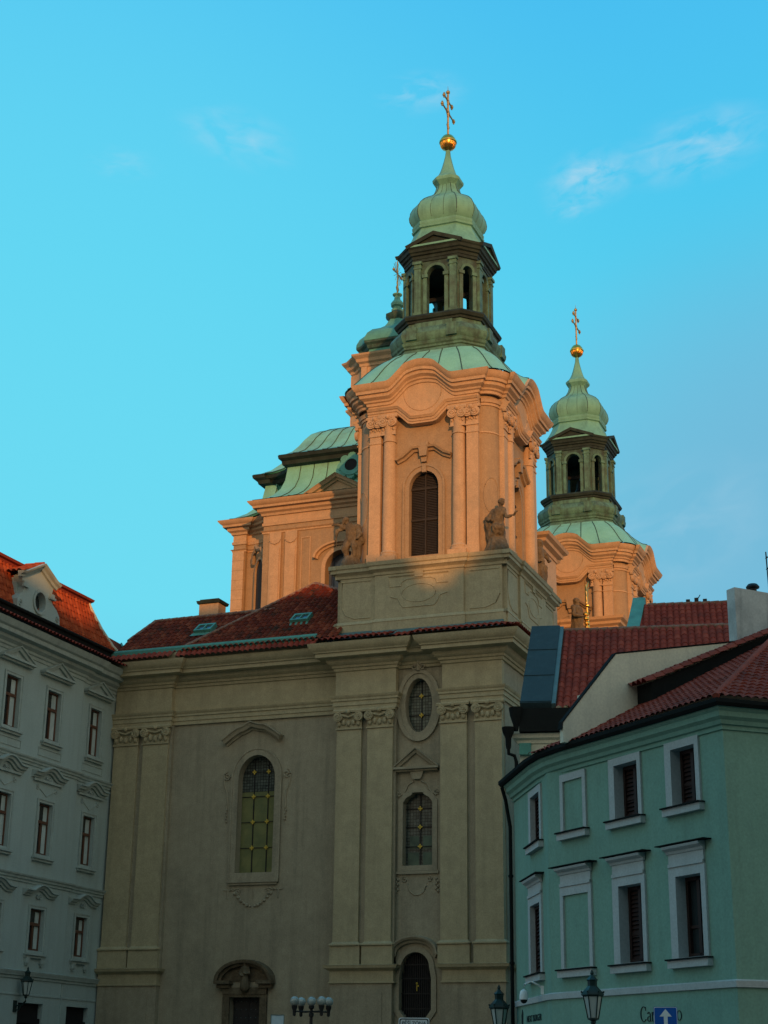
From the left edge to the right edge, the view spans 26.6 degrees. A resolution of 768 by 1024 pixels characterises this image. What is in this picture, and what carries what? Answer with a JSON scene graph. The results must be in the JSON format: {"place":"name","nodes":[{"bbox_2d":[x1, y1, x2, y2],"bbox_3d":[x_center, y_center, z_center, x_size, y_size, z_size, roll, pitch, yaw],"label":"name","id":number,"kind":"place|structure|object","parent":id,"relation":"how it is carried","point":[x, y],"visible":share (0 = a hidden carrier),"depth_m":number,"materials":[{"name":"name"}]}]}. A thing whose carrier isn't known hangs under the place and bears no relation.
{"place":"outdoors","nodes":[
{"label":"outdoors","id":0,"kind":"place"},
{"bbox_2d":[0,0,767,644],"label":"sky","id":1,"kind":"structure","parent":0,"point":[206,206],"materials":[{"name":"blue"}]},
{"bbox_2d":[502,623,728,766],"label":"tiled house","id":2,"kind":"structure","parent":0,"point":[563,666],"depth_m":57.13,"materials":[{"name":"tile"}]},
{"bbox_2d":[627,595,727,626],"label":"tiled house","id":3,"kind":"structure","parent":0,"point":[688,611],"depth_m":67.40,"materials":[{"name":"red tile"}]},
{"label":"square paving","id":4,"kind":"structure","parent":0,"visible":0},
{"bbox_2d":[0,552,126,1023],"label":"grey townhouse","id":5,"kind":"structure","parent":4,"relation":"on","point":[61,679],"depth_m":70.26,"materials":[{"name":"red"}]},
{"bbox_2d":[0,876,17,959],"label":"window","id":6,"kind":"structure","parent":5,"relation":"in","point":[5,884],"depth_m":65.86,"materials":[{"name":"grey stone"}]},
{"bbox_2d":[0,754,29,854],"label":"window","id":7,"kind":"structure","parent":5,"relation":"in","point":[19,768],"depth_m":67.06,"materials":[{"name":"grey wood"}]},
{"bbox_2d":[0,646,37,748],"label":"window","id":8,"kind":"structure","parent":5,"relation":"in","point":[18,655],"depth_m":68.35,"materials":[{"name":"grey wood"}]},
{"bbox_2d":[12,967,33,1011],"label":"wall lantern","id":9,"kind":"object","parent":5,"relation":"attached to","point":[26,980],"depth_m":66.02,"materials":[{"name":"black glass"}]},
{"bbox_2d":[16,1003,39,1023],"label":"shop door","id":10,"kind":"structure","parent":5,"relation":"in","point":[27,1014],"depth_m":67.12,"materials":[{"name":"black"}]},
{"bbox_2d":[22,885,59,966],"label":"window","id":11,"kind":"structure","parent":5,"relation":"in","point":[33,916],"depth_m":68.11,"materials":[{"name":"grey wood"}]},
{"bbox_2d":[31,767,69,863],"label":"window","id":12,"kind":"structure","parent":5,"relation":"in","point":[42,811],"depth_m":69.57,"materials":[{"name":"grey wood"}]},
{"bbox_2d":[37,663,76,761],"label":"window","id":13,"kind":"structure","parent":5,"relation":"in","point":[58,672],"depth_m":71.15,"materials":[{"name":"grey wood"}]},
{"bbox_2d":[65,1007,84,1023],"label":"shop door","id":14,"kind":"structure","parent":5,"relation":"in","point":[74,1015],"depth_m":70.58,"materials":[{"name":"black"}]},
{"bbox_2d":[68,894,101,971],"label":"window","id":15,"kind":"structure","parent":5,"relation":"in","point":[78,923],"depth_m":71.43,"materials":[{"name":"grey wood"}]},
{"bbox_2d":[76,782,109,873],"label":"window","id":16,"kind":"structure","parent":5,"relation":"in","point":[85,822],"depth_m":72.90,"materials":[{"name":"grey wood"}]},
{"bbox_2d":[81,682,115,775],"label":"window","id":17,"kind":"structure","parent":5,"relation":"in","point":[100,690],"depth_m":74.46,"materials":[{"name":"grey wood"}]},
{"bbox_2d":[271,1015,283,1023],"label":"notice board","id":18,"kind":"object","parent":4,"relation":"on","point":[277,1019],"visible":1,"depth_m":47.66,"materials":[{"name":"paper"}]},
{"bbox_2d":[290,996,332,1023],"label":"globe lamp","id":19,"kind":"object","parent":4,"relation":"on","point":[300,1002],"visible":1,"depth_m":57.34,"materials":[{"name":"white glass"}]},
{"bbox_2d":[94,90,662,1023],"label":"church","id":20,"kind":"structure","parent":4,"relation":"on","point":[314,762],"depth_m":72.95,"materials":[{"name":"beige stone"}]},
{"bbox_2d":[238,963,249,992],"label":"statue","id":21,"kind":"object","parent":20,"relation":"on","point":[244,972],"visible":1,"depth_m":69.57,"materials":[{"name":"stone"}]},
{"bbox_2d":[213,959,274,1023],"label":"door frame","id":22,"kind":"structure","parent":20,"relation":"in","point":[245,1010],"depth_m":69.78,"materials":[{"name":"stone"}]},
{"bbox_2d":[221,721,290,906],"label":"window","id":23,"kind":"structure","parent":20,"relation":"in","point":[262,779],"depth_m":72.43,"materials":[{"name":"beige stone"}]},
{"bbox_2d":[331,517,364,565],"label":"statue","id":24,"kind":"object","parent":20,"relation":"on","point":[354,540],"visible":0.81,"depth_m":74.89,"materials":[{"name":"stone"}]},
{"bbox_2d":[392,747,439,895],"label":"window","id":25,"kind":"structure","parent":20,"relation":"in","point":[422,809],"depth_m":69.22,"materials":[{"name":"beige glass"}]},
{"bbox_2d":[396,661,440,741],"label":"window","id":26,"kind":"structure","parent":20,"relation":"in","point":[424,717],"depth_m":70.84,"materials":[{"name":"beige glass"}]},
{"bbox_2d":[484,498,517,550],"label":"statue","id":27,"kind":"object","parent":20,"relation":"on","point":[495,530],"visible":0.83,"depth_m":72.44,"materials":[{"name":"stone"}]},
{"bbox_2d":[537,539,550,581],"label":"statue","id":28,"kind":"object","parent":20,"relation":"on","point":[542,566],"visible":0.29,"depth_m":78.60,"materials":[{"name":"stone"}]},
{"bbox_2d":[570,580,590,628],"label":"statue","id":29,"kind":"object","parent":20,"relation":"on","point":[578,616],"visible":0.4,"depth_m":88.09,"materials":[{"name":"stone"}]},
{"bbox_2d":[399,1018,428,1023],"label":"pedestrian zone sign","id":30,"kind":"object","parent":4,"relation":"on","point":[413,1020],"visible":1,"depth_m":28.62,"materials":[{"name":"white metal"}]},
{"bbox_2d":[488,985,509,1023],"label":"street lamp","id":31,"kind":"object","parent":4,"relation":"on","point":[499,1006],"visible":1,"depth_m":41.03,"materials":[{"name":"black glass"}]},
{"bbox_2d":[580,970,603,1023],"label":"street lamp","id":32,"kind":"object","parent":4,"relation":"on","point":[592,993],"visible":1,"depth_m":31.55,"materials":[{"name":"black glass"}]},
{"bbox_2d":[498,628,767,1023],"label":"corner house","id":33,"kind":"structure","parent":4,"relation":"on","point":[641,867],"depth_m":35.02,"materials":[{"name":"teal paint"}]},
{"bbox_2d":[519,981,543,1003],"bbox_3d":[3.503,11.313,38.267,0.647,0.521,0.214,2,-19,-4],"label":"security camera","id":34,"kind":"object","parent":33,"relation":"attached to","point":[523,997],"visible":1,"depth_m":38.19,"materials":[{"name":"white paint"}]},
{"bbox_2d":[519,871,544,983],"bbox_3d":[3.678,10.115,39.416,0.385,2.485,2.090,3,-19,-6],"label":"window","id":35,"kind":"structure","parent":33,"relation":"in","point":[533,882],"depth_m":39.68,"materials":[{"name":"grey paint"}]},
{"bbox_2d":[523,783,543,854],"bbox_3d":[3.750,7.588,40.089,0.345,1.540,1.710,3,-19,-6],"label":"window","id":36,"kind":"structure","parent":33,"relation":"in","point":[535,818],"depth_m":40.44,"materials":[{"name":"grey paint"}]},
{"bbox_2d":[554,768,589,840],"bbox_3d":[4.342,6.801,37.731,0.180,1.530,1.260,10,-21,-24],"label":"window","id":37,"kind":"structure","parent":33,"relation":"in","point":[563,835],"depth_m":37.63,"materials":[{"name":"grey paint"}]},
{"bbox_2d":[548,860,596,977],"bbox_3d":[4.297,9.252,36.858,0.220,2.485,1.760,10,-21,-24],"label":"window","id":38,"kind":"structure","parent":33,"relation":"in","point":[576,877],"depth_m":36.93,"materials":[{"name":"grey paint"}]},
{"bbox_2d":[603,751,645,829],"bbox_3d":[5.410,6.184,35.970,0.465,1.560,1.410,10,-21,-24],"label":"window","id":39,"kind":"structure","parent":33,"relation":"in","point":[625,786],"depth_m":36.18,"materials":[{"name":"grey paint"}]},
{"bbox_2d":[599,849,651,973],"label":"window","id":40,"kind":"structure","parent":33,"relation":"in","point":[629,887],"depth_m":35.23,"materials":[{"name":"grey paint"}]},
{"bbox_2d":[659,735,704,817],"bbox_3d":[6.346,5.564,34.154,0.465,1.560,1.360,10,-21,-24],"label":"window","id":41,"kind":"structure","parent":33,"relation":"in","point":[682,765],"depth_m":34.35,"materials":[{"name":"grey paint"}]},
{"bbox_2d":[654,837,712,968],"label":"window","id":42,"kind":"structure","parent":33,"relation":"in","point":[687,873],"depth_m":33.43,"materials":[{"name":"grey paint"}]},
{"bbox_2d":[557,583,767,743],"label":"gable house","id":43,"kind":"structure","parent":4,"relation":"on","point":[607,693],"depth_m":39.20,"materials":[{"name":"paint"}]},
{"bbox_2d":[765,552,767,579],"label":"antenna","id":44,"kind":"object","parent":43,"relation":"on","point":[766,556],"visible":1,"depth_m":42.19,"materials":[{"name":"white metal"}]},
{"bbox_2d":[653,1007,677,1023],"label":"one way sign","id":45,"kind":"object","parent":4,"relation":"on","point":[665,1015],"visible":1,"depth_m":29.62,"materials":[{"name":"blue metal"}]}
]}

